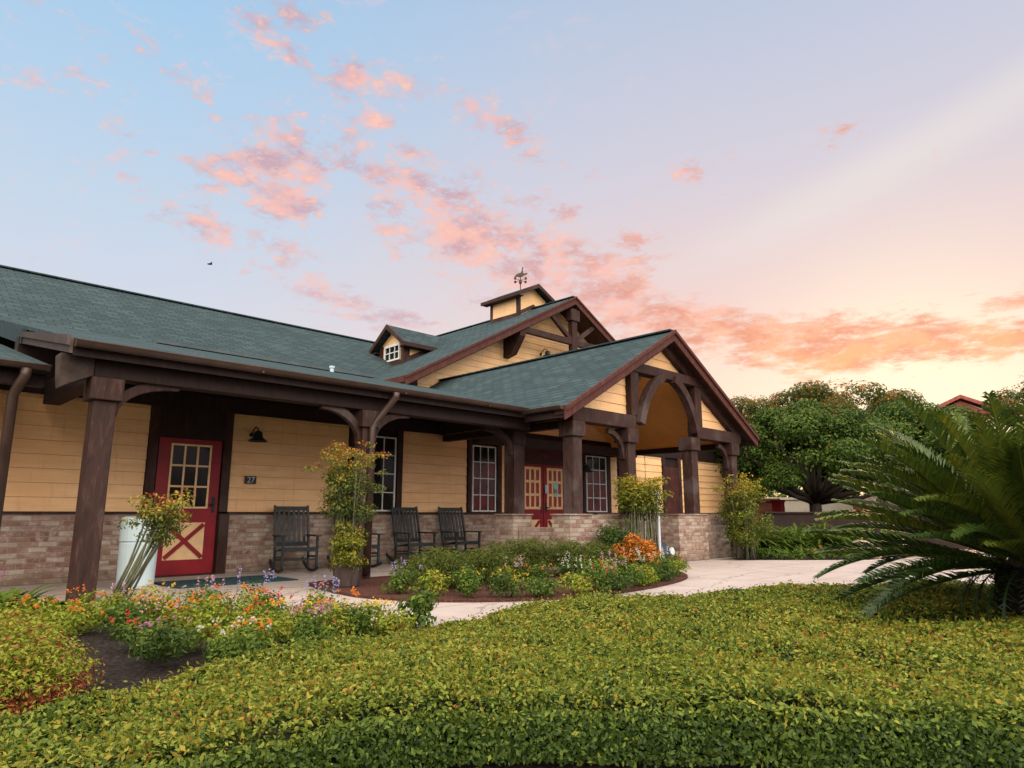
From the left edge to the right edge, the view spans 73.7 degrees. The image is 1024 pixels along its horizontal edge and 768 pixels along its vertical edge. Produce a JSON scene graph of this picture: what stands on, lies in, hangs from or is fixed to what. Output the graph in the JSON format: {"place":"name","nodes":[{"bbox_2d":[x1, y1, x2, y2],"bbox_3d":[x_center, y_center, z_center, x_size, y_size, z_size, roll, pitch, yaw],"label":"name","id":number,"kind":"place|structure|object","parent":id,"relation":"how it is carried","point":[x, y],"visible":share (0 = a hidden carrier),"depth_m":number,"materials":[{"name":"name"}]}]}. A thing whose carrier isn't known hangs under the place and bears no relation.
{"place":"outdoors","nodes":[
{"label":"outdoors","id":0,"kind":"place"},
{"bbox_2d":[0,555,994,628],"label":"walkway","id":1,"kind":"structure","parent":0,"point":[726,572],"depth_m":9.73,"materials":[{"name":"beige concrete"}]},
{"bbox_2d":[116,516,159,588],"bbox_3d":[-4.797,2.150,8.765,0.458,0.895,0.458,10,-15,-44],"label":"trash can","id":2,"kind":"object","parent":1,"relation":"on","point":[128,540],"visible":0.33,"depth_m":8.59,"materials":[{"name":"white plastic"}]},
{"bbox_2d":[154,575,297,588],"bbox_3d":[-3.996,2.757,9.556,1.650,0.015,1.000,10,-15,-44],"label":"door mat","id":3,"kind":"object","parent":1,"relation":"on","point":[180,584],"depth_m":9.42,"materials":[{"name":"fabric"}]},
{"bbox_2d":[269,505,321,572],"bbox_3d":[-3.591,2.550,11.299,0.646,1.078,0.966,7,-13,-32],"label":"rocking chair","id":4,"kind":"object","parent":1,"relation":"on","point":[293,509],"visible":1,"depth_m":11.43,"materials":[{"name":"teal paint"}]},
{"bbox_2d":[327,509,382,566],"bbox_3d":[-2.773,2.702,12.097,0.646,1.078,0.966,10,-15,-42],"label":"rocking chair","id":5,"kind":"object","parent":1,"relation":"on","point":[377,546],"visible":0.21,"depth_m":12.01,"materials":[{"name":"teal paint"}]},
{"bbox_2d":[386,506,437,564],"bbox_3d":[-1.889,2.865,12.956,0.646,1.078,0.966,9,-14,-40],"label":"rocking chair","id":6,"kind":"object","parent":1,"relation":"on","point":[409,539],"visible":0.87,"depth_m":13.05,"materials":[{"name":"teal paint"}]},
{"bbox_2d":[438,507,482,557],"bbox_3d":[-1.076,3.016,13.746,0.646,1.078,0.966,9,-14,-38],"label":"rocking chair","id":7,"kind":"object","parent":1,"relation":"on","point":[457,537],"visible":0.77,"depth_m":13.87,"materials":[{"name":"teal paint"}]},
{"bbox_2d":[308,566,687,601],"bbox_3d":[0.439,2.804,9.843,6.141,0.028,3.685,10,-15,-44],"label":"island mulch bed","id":8,"kind":"object","parent":1,"relation":"on","point":[368,588],"visible":0.46,"depth_m":8.08,"materials":[{"name":"brown soil"}]},
{"bbox_2d":[333,563,362,587],"bbox_3d":[-2.095,2.433,8.682,0.396,0.288,0.377,10,-15,-44],"label":"planter","id":9,"kind":"object","parent":8,"relation":"on","point":[347,577],"visible":0.69,"depth_m":8.54,"materials":[{"name":"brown wood"}]},
{"bbox_2d":[302,440,391,564],"bbox_3d":[-2.102,1.534,8.853,1.148,1.621,0.996,10,-15,-44],"label":"nandina bush","id":10,"kind":"object","parent":9,"relation":"in","point":[340,502],"visible":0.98,"depth_m":8.82,"materials":[{"name":"green plant"}]},
{"bbox_2d":[327,519,368,571],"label":"round shrub","id":11,"kind":"object","parent":9,"relation":"in","point":[344,546],"visible":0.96,"depth_m":8.58,"materials":[{"name":"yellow plant"}]},
{"bbox_2d":[379,558,421,593],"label":"bedding plant","id":12,"kind":"object","parent":8,"relation":"on","point":[402,582],"visible":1,"depth_m":7.89,"materials":[{"name":"green plant"}]},
{"bbox_2d":[409,568,453,595],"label":"bedding plant","id":13,"kind":"object","parent":8,"relation":"on","point":[435,586],"visible":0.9,"depth_m":7.67,"materials":[{"name":"green plant"}]},
{"bbox_2d":[390,545,475,587],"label":"feathery shrub","id":14,"kind":"object","parent":8,"relation":"on","point":[439,561],"visible":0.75,"depth_m":8.41,"materials":[{"name":"green plant"}]},
{"bbox_2d":[450,568,481,597],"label":"bedding plant","id":15,"kind":"object","parent":8,"relation":"on","point":[467,580],"visible":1,"depth_m":7.55,"materials":[{"name":"green plant"}]},
{"bbox_2d":[449,563,487,591],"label":"bedding plant","id":16,"kind":"object","parent":8,"relation":"on","point":[463,568],"visible":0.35,"depth_m":8.08,"materials":[{"name":"green plant"}]},
{"bbox_2d":[454,540,529,582],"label":"feathery shrub","id":17,"kind":"object","parent":8,"relation":"on","point":[492,559],"visible":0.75,"depth_m":9.11,"materials":[{"name":"green plant"}]},
{"bbox_2d":[484,567,529,597],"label":"bedding plant","id":18,"kind":"object","parent":8,"relation":"on","point":[498,581],"visible":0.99,"depth_m":7.50,"materials":[{"name":"green plant"}]},
{"bbox_2d":[491,555,530,589],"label":"bedding plant","id":19,"kind":"object","parent":8,"relation":"on","point":[512,570],"visible":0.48,"depth_m":8.43,"materials":[{"name":"green plant"}]},
{"bbox_2d":[496,536,559,577],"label":"feathery shrub","id":20,"kind":"object","parent":8,"relation":"on","point":[532,551],"visible":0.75,"depth_m":9.72,"materials":[{"name":"green plant"}]},
{"bbox_2d":[520,563,555,584],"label":"bedding plant","id":21,"kind":"object","parent":8,"relation":"on","point":[539,573],"visible":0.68,"depth_m":8.67,"materials":[{"name":"green plant"}]},
{"bbox_2d":[520,574,561,597],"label":"bedding plant","id":22,"kind":"object","parent":8,"relation":"on","point":[548,590],"visible":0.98,"depth_m":7.51,"materials":[{"name":"green plant"}]},
{"bbox_2d":[539,536,594,572],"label":"feathery shrub","id":23,"kind":"object","parent":8,"relation":"on","point":[574,550],"visible":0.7,"depth_m":10.04,"materials":[{"name":"green plant"}]},
{"bbox_2d":[554,550,584,583],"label":"bedding plant","id":24,"kind":"object","parent":8,"relation":"on","point":[562,568],"visible":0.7,"depth_m":8.98,"materials":[{"name":"green plant"}]},
{"bbox_2d":[554,558,600,595],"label":"bedding plant","id":25,"kind":"object","parent":8,"relation":"on","point":[574,585],"visible":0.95,"depth_m":7.79,"materials":[{"name":"green plant"}]},
{"bbox_2d":[576,556,602,576],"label":"bedding plant","id":26,"kind":"object","parent":8,"relation":"on","point":[591,564],"visible":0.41,"depth_m":9.39,"materials":[{"name":"green plant"}]},
{"bbox_2d":[577,564,615,592],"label":"bedding plant","id":27,"kind":"object","parent":8,"relation":"on","point":[601,580],"visible":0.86,"depth_m":8.03,"materials":[{"name":"green plant"}]},
{"bbox_2d":[581,538,618,572],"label":"feathery shrub","id":28,"kind":"object","parent":8,"relation":"on","point":[604,550],"visible":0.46,"depth_m":10.56,"materials":[{"name":"green plant"}]},
{"bbox_2d":[595,556,639,592],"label":"bedding plant","id":29,"kind":"object","parent":8,"relation":"on","point":[620,584],"visible":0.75,"depth_m":8.15,"materials":[{"name":"green plant"}]},
{"bbox_2d":[595,519,641,558],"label":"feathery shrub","id":30,"kind":"object","parent":8,"relation":"on","point":[613,536],"visible":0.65,"depth_m":11.47,"materials":[{"name":"green plant"}]},
{"bbox_2d":[609,555,634,573],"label":"bedding plant","id":31,"kind":"object","parent":8,"relation":"on","point":[620,558],"visible":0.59,"depth_m":10.21,"materials":[{"name":"green plant"}]},
{"bbox_2d":[608,561,648,584],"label":"bedding plant","id":32,"kind":"object","parent":8,"relation":"on","point":[633,572],"visible":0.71,"depth_m":8.50,"materials":[{"name":"green plant"}]},
{"bbox_2d":[612,532,660,563],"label":"croton shrub","id":33,"kind":"object","parent":8,"relation":"on","point":[646,546],"visible":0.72,"depth_m":10.86,"materials":[{"name":"orange plant"}]},
{"bbox_2d":[612,472,673,558],"bbox_3d":[2.328,2.379,12.024,1.083,1.650,1.125,-1,-11,5],"label":"nandina bush","id":34,"kind":"object","parent":8,"relation":"on","point":[634,496],"visible":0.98,"depth_m":11.99,"materials":[{"name":"green plant"}]},
{"bbox_2d":[628,562,660,586],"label":"bedding plant","id":35,"kind":"object","parent":8,"relation":"on","point":[651,574],"visible":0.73,"depth_m":8.73,"materials":[{"name":"green plant"}]},
{"bbox_2d":[635,550,663,583],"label":"bedding plant","id":36,"kind":"object","parent":8,"relation":"on","point":[657,570],"visible":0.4,"depth_m":9.14,"materials":[{"name":"green plant"}]},
{"bbox_2d":[650,557,675,581],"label":"bedding plant","id":37,"kind":"object","parent":8,"relation":"on","point":[662,570],"visible":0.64,"depth_m":9.35,"materials":[{"name":"green plant"}]},
{"bbox_2d":[659,556,691,576],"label":"bedding plant","id":38,"kind":"object","parent":8,"relation":"on","point":[679,566],"visible":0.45,"depth_m":10.04,"materials":[{"name":"green plant"}]},
{"bbox_2d":[10,610,994,767],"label":"mulch bed","id":39,"kind":"object","parent":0,"point":[120,666],"depth_m":4.26,"materials":[{"name":"brown soil"}]},
{"bbox_2d":[0,571,65,616],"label":"strap leaf plant","id":40,"kind":"object","parent":39,"relation":"on","point":[8,596],"visible":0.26,"depth_m":6.30,"materials":[{"name":"green plant"}]},
{"bbox_2d":[0,594,80,634],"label":"flowering plant","id":41,"kind":"object","parent":39,"relation":"on","point":[31,610],"visible":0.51,"depth_m":5.44,"materials":[{"name":"green plant"}]},
{"bbox_2d":[5,603,83,642],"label":"flowering plant","id":42,"kind":"object","parent":39,"relation":"on","point":[66,622],"visible":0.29,"depth_m":5.01,"materials":[{"name":"green plant"}]},
{"bbox_2d":[0,607,105,723],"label":"lime shrub mass","id":43,"kind":"object","parent":39,"relation":"on","point":[30,671],"visible":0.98,"depth_m":3.37,"materials":[{"name":"green plant"}]},
{"bbox_2d":[3,590,107,623],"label":"shrub","id":44,"kind":"object","parent":39,"relation":"on","point":[35,600],"visible":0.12,"depth_m":5.99,"materials":[{"name":"green plant"}]},
{"bbox_2d":[40,584,115,635],"bbox_3d":[-3.513,1.841,5.529,0.506,0.412,0.635,10,-15,-44],"label":"flowering plant","id":45,"kind":"object","parent":39,"relation":"on","point":[83,619],"visible":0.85,"depth_m":5.49,"materials":[{"name":"green plant"}]},
{"bbox_2d":[86,581,152,622],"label":"flowering plant","id":46,"kind":"object","parent":39,"relation":"on","point":[120,598],"visible":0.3,"depth_m":6.03,"materials":[{"name":"green plant"}]},
{"bbox_2d":[98,594,160,638],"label":"flowering plant","id":47,"kind":"object","parent":39,"relation":"on","point":[119,608],"visible":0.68,"depth_m":5.32,"materials":[{"name":"green plant"}]},
{"bbox_2d":[109,609,178,648],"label":"flowering plant","id":48,"kind":"object","parent":39,"relation":"on","point":[129,628],"visible":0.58,"depth_m":4.77,"materials":[{"name":"green plant"}]},
{"bbox_2d":[103,488,194,616],"bbox_3d":[-3.429,1.604,6.618,0.696,1.196,0.687,-4,-12,22],"label":"nandina bush","id":49,"kind":"object","parent":39,"relation":"on","point":[159,517],"visible":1,"depth_m":6.54,"materials":[{"name":"green plant"}]},
{"bbox_2d":[127,585,170,617],"bbox_3d":[-3.465,2.087,6.477,0.366,0.358,0.359,-1,-11,3],"label":"boulder","id":50,"kind":"object","parent":39,"relation":"on","point":[154,593],"visible":0.17,"depth_m":6.44,"materials":[{"name":"beige stone"}]},
{"bbox_2d":[128,579,187,622],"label":"flowering plant","id":51,"kind":"object","parent":39,"relation":"on","point":[149,606],"visible":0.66,"depth_m":5.90,"materials":[{"name":"green plant"}]},
{"bbox_2d":[125,585,200,665],"bbox_3d":[-2.160,1.526,4.299,0.455,0.495,0.422,1,-11,-7],"label":"flowering plant","id":52,"kind":"object","parent":39,"relation":"on","point":[152,645],"visible":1,"depth_m":4.21,"materials":[{"name":"green plant"}]},
{"bbox_2d":[128,615,208,657],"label":"flowering plant","id":53,"kind":"object","parent":39,"relation":"on","point":[150,625],"visible":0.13,"depth_m":4.62,"materials":[{"name":"green plant"}]},
{"bbox_2d":[154,589,214,632],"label":"flowering plant","id":54,"kind":"object","parent":39,"relation":"on","point":[174,610],"visible":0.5,"depth_m":5.45,"materials":[{"name":"green plant"}]},
{"bbox_2d":[174,575,227,620],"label":"flowering plant","id":55,"kind":"object","parent":39,"relation":"on","point":[208,592],"visible":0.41,"depth_m":5.93,"materials":[{"name":"green plant"}]},
{"bbox_2d":[169,590,245,645],"bbox_3d":[-2.195,1.661,4.822,0.521,0.389,0.461,-1,-11,7],"label":"flowering plant","id":56,"kind":"object","parent":39,"relation":"on","point":[218,609],"visible":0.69,"depth_m":4.80,"materials":[{"name":"green plant"}]},
{"bbox_2d":[196,582,257,630],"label":"flowering plant","id":57,"kind":"object","parent":39,"relation":"on","point":[234,597],"visible":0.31,"depth_m":5.54,"materials":[{"name":"green plant"}]},
{"bbox_2d":[196,616,275,662],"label":"flowering plant","id":58,"kind":"object","parent":39,"relation":"on","point":[248,644],"visible":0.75,"depth_m":4.19,"materials":[{"name":"green plant"}]},
{"bbox_2d":[206,613,273,656],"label":"flowering plant","id":59,"kind":"object","parent":39,"relation":"on","point":[235,627],"visible":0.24,"depth_m":4.60,"materials":[{"name":"green plant"}]},
{"bbox_2d":[215,598,296,649],"bbox_3d":[-1.809,1.711,4.860,0.528,0.334,0.575,2,-11,-9],"label":"flowering plant","id":60,"kind":"object","parent":39,"relation":"on","point":[276,627],"visible":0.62,"depth_m":4.80,"materials":[{"name":"green plant"}]},
{"bbox_2d":[235,588,281,620],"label":"flowering plant","id":61,"kind":"object","parent":39,"relation":"on","point":[250,597],"visible":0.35,"depth_m":5.77,"materials":[{"name":"green plant"}]},
{"bbox_2d":[236,565,283,609],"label":"flowering plant","id":62,"kind":"object","parent":39,"relation":"on","point":[260,591],"visible":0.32,"depth_m":6.10,"materials":[{"name":"green plant"}]},
{"bbox_2d":[246,586,301,626],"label":"flowering plant","id":63,"kind":"object","parent":39,"relation":"on","point":[273,607],"visible":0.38,"depth_m":5.46,"materials":[{"name":"green plant"}]},
{"bbox_2d":[255,597,323,642],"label":"flowering plant","id":64,"kind":"object","parent":39,"relation":"on","point":[300,613],"visible":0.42,"depth_m":5.15,"materials":[{"name":"green plant"}]},
{"bbox_2d":[287,593,337,644],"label":"flowering plant","id":65,"kind":"object","parent":39,"relation":"on","point":[312,625],"visible":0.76,"depth_m":4.75,"materials":[{"name":"green plant"}]},
{"bbox_2d":[297,575,341,616],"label":"flowering plant","id":66,"kind":"object","parent":39,"relation":"on","point":[312,600],"visible":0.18,"depth_m":5.85,"materials":[{"name":"purple plant"}]},
{"bbox_2d":[291,599,360,638],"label":"flowering plant","id":67,"kind":"object","parent":39,"relation":"on","point":[336,619],"visible":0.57,"depth_m":5.04,"materials":[{"name":"green plant"}]},
{"bbox_2d":[301,582,359,625],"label":"flowering plant","id":68,"kind":"object","parent":39,"relation":"on","point":[318,595],"visible":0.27,"depth_m":5.62,"materials":[{"name":"green plant"}]},
{"bbox_2d":[330,597,381,636],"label":"flowering plant","id":69,"kind":"object","parent":39,"relation":"on","point":[363,625],"visible":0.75,"depth_m":5.26,"materials":[{"name":"green plant"}]},
{"bbox_2d":[354,598,403,635],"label":"flowering plant","id":70,"kind":"object","parent":39,"relation":"on","point":[379,609],"visible":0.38,"depth_m":5.61,"materials":[{"name":"green plant"}]},
{"bbox_2d":[366,603,416,636],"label":"flowering plant","id":71,"kind":"object","parent":39,"relation":"on","point":[391,623],"visible":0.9,"depth_m":5.25,"materials":[{"name":"green plant"}]},
{"bbox_2d":[394,577,438,627],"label":"leafy shrub","id":72,"kind":"object","parent":39,"relation":"on","point":[417,603],"visible":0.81,"depth_m":5.64,"materials":[{"name":"green plant"}]},
{"bbox_2d":[0,578,1023,767],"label":"clipped hedge","id":73,"kind":"object","parent":39,"relation":"on","point":[776,673],"visible":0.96,"depth_m":2.75,"materials":[{"name":"green plant"}]},
{"bbox_2d":[802,384,1023,622],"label":"sago cycad","id":74,"kind":"object","parent":39,"relation":"on","point":[984,514],"visible":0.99,"depth_m":5.27,"materials":[{"name":"green plant"}]},
{"bbox_2d":[0,0,1023,497],"label":"sky","id":75,"kind":"structure","parent":0,"point":[797,191],"materials":[{"name":"blue"}]},
{"bbox_2d":[729,549,985,558],"bbox_3d":[13.058,5.016,21.436,20.499,0.001,10.945,3,-11,-16],"label":"side mulch bed","id":76,"kind":"object","parent":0,"point":[809,557],"visible":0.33,"depth_m":14.69,"materials":[{"name":"brown soil"}]},
{"bbox_2d":[711,472,776,558],"bbox_3d":[4.889,2.765,14.445,1.301,1.795,1.331,10,-15,-44],"label":"nandina bush","id":77,"kind":"object","parent":76,"relation":"on","point":[741,531],"visible":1,"depth_m":14.29,"materials":[{"name":"green plant"}]},
{"bbox_2d":[723,526,803,559],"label":"strap leaf plant","id":78,"kind":"object","parent":76,"relation":"on","point":[764,545],"visible":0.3,"depth_m":14.96,"materials":[{"name":"green plant"}]},
{"bbox_2d":[754,547,779,559],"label":"ground cover plant","id":79,"kind":"object","parent":76,"relation":"on","point":[767,552],"visible":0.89,"depth_m":14.23,"materials":[{"name":"green plant"}]},
{"bbox_2d":[770,500,785,511],"bbox_3d":[9.318,4.781,23.799,0.380,1.470,0.380,10,-15,-44],"label":"red post","id":80,"kind":"object","parent":76,"relation":"on","point":[778,505],"visible":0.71,"depth_m":23.78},
{"bbox_2d":[743,525,819,556],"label":"strap leaf plant","id":81,"kind":"object","parent":76,"relation":"on","point":[784,537],"visible":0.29,"depth_m":15.26,"materials":[{"name":"green plant"}]},
{"bbox_2d":[777,546,806,559],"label":"ground cover plant","id":82,"kind":"object","parent":76,"relation":"on","point":[794,555],"visible":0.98,"depth_m":14.24,"materials":[{"name":"green plant"}]},
{"bbox_2d":[757,523,848,555],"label":"strap leaf plant","id":83,"kind":"object","parent":76,"relation":"on","point":[811,536],"visible":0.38,"depth_m":15.44,"materials":[{"name":"green plant"}]},
{"bbox_2d":[805,545,831,559],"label":"ground cover plant","id":84,"kind":"object","parent":76,"relation":"on","point":[818,556],"visible":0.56,"depth_m":14.28,"materials":[{"name":"green plant"}]},
{"bbox_2d":[790,521,856,552],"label":"strap leaf plant","id":85,"kind":"object","parent":76,"relation":"on","point":[829,540],"visible":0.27,"depth_m":15.60,"materials":[{"name":"green plant"}]},
{"bbox_2d":[712,398,940,511],"bbox_3d":[9.534,2.894,21.864,6.361,4.583,6.846,10,-15,-44],"label":"broad tree","id":86,"kind":"object","parent":76,"relation":"on","point":[801,428],"visible":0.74,"depth_m":20.61,"materials":[{"name":"green plant"}]},
{"bbox_2d":[805,523,884,554],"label":"strap leaf plant","id":87,"kind":"object","parent":76,"relation":"on","point":[852,539],"visible":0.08,"depth_m":15.83,"materials":[{"name":"green plant"}]},
{"bbox_2d":[762,512,969,548],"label":"retaining wall","id":88,"kind":"structure","parent":76,"relation":"on","point":[786,519],"depth_m":18.39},
{"bbox_2d":[813,399,977,494],"bbox_3d":[13.442,2.967,23.483,5.779,5.042,5.903,10,-15,-44],"label":"broad tree","id":89,"kind":"object","parent":76,"relation":"on","point":[903,415],"visible":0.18,"depth_m":22.53,"materials":[{"name":"green plant"}]},
{"bbox_2d":[981,375,1023,427],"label":"broad tree","id":90,"kind":"object","parent":76,"relation":"on","point":[1010,400],"visible":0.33,"depth_m":26.40,"materials":[{"name":"green plant"}]},
{"bbox_2d":[736,554,985,559],"bbox_3d":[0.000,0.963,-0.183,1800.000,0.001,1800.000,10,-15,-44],"label":"ground","id":91,"kind":"structure","parent":0,"point":[801,559],"depth_m":14.99,"materials":[{"name":"grey concrete"}]},
{"bbox_2d":[0,265,759,602],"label":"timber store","id":92,"kind":"structure","parent":91,"relation":"on","point":[496,427],"depth_m":12.32,"materials":[{"name":"wood"}]},
{"bbox_2d":[152,437,221,575],"bbox_3d":[-5.068,1.894,10.642,0.960,2.080,0.116,10,-15,-44],"label":"door","id":93,"kind":"structure","parent":92,"relation":"in","point":[194,465],"depth_m":10.69,"materials":[{"name":"red paint"}]},
{"bbox_2d":[248,427,266,441],"bbox_3d":[-4.278,0.830,11.403,0.309,0.263,0.411,28,-30,-68],"label":"barn lamp","id":94,"kind":"object","parent":92,"relation":"attached to","point":[257,436],"visible":1,"depth_m":11.33,"materials":[{"name":"black metal"}]},
{"bbox_2d":[373,436,396,510],"bbox_3d":[-2.607,1.724,13.171,0.850,1.440,0.040,10,-15,-44],"label":"window","id":95,"kind":"structure","parent":92,"relation":"in","point":[383,502],"depth_m":13.31,"materials":[{"name":"glass"}]},
{"bbox_2d":[471,445,495,511],"bbox_3d":[-0.620,2.092,15.103,0.700,1.440,0.040,10,-15,-44],"label":"window","id":96,"kind":"structure","parent":92,"relation":"in","point":[483,475],"depth_m":15.09,"materials":[{"name":"glass"}]},
{"bbox_2d":[525,464,542,526],"bbox_3d":[0.480,2.921,16.035,0.770,2.080,0.116,10,-15,-44],"label":"door","id":97,"kind":"structure","parent":92,"relation":"in","point":[533,472],"depth_m":16.15,"materials":[{"name":"red paint"}]},
{"bbox_2d":[543,465,563,526],"bbox_3d":[1.041,3.025,16.581,0.770,2.080,0.116,10,-15,-44],"label":"door","id":98,"kind":"structure","parent":92,"relation":"in","point":[553,495],"depth_m":16.60,"materials":[{"name":"red paint"}]},
{"bbox_2d":[585,455,606,511],"bbox_3d":[2.202,2.614,17.846,0.840,1.440,0.040,10,-15,-44],"label":"window","id":99,"kind":"structure","parent":92,"relation":"in","point":[596,481],"depth_m":17.85,"materials":[{"name":"glass"}]},
{"bbox_2d":[665,467,679,512],"bbox_3d":[4.757,3.157,20.338,0.700,1.334,0.050,10,-15,-44],"label":"side door","id":100,"kind":"structure","parent":92,"relation":"in","point":[673,506],"depth_m":20.33,"materials":[{"name":"red wood"}]},
{"bbox_2d":[748,498,779,528],"bbox_3d":[9.360,5.038,25.363,1.200,1.550,0.280,0,-11,0],"label":"clay panel","id":101,"kind":"object","parent":91,"relation":"on","point":[766,506],"visible":0.12,"depth_m":25.35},
{"bbox_2d":[729,392,808,462],"bbox_3d":[11.446,3.719,31.921,7.302,6.723,7.506,10,-15,-44],"label":"broad tree","id":102,"kind":"object","parent":91,"relation":"on","point":[747,405],"visible":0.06,"depth_m":30.91,"materials":[{"name":"green plant"}]},
{"bbox_2d":[743,497,881,512],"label":"garden wall","id":103,"kind":"structure","parent":91,"relation":"on","point":[793,504],"depth_m":27.82,"materials":[{"name":"beige concrete"}]},
{"bbox_2d":[737,378,925,492],"bbox_3d":[14.024,3.252,29.872,9.073,6.875,8.347,10,-15,-44],"label":"broad tree","id":104,"kind":"object","parent":91,"relation":"on","point":[820,393],"visible":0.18,"depth_m":27.75,"materials":[{"name":"green plant"}]},
{"bbox_2d":[937,395,1016,429],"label":"house","id":105,"kind":"structure","parent":91,"relation":"on","point":[962,400],"depth_m":43.63,"materials":[{"name":"paint"}]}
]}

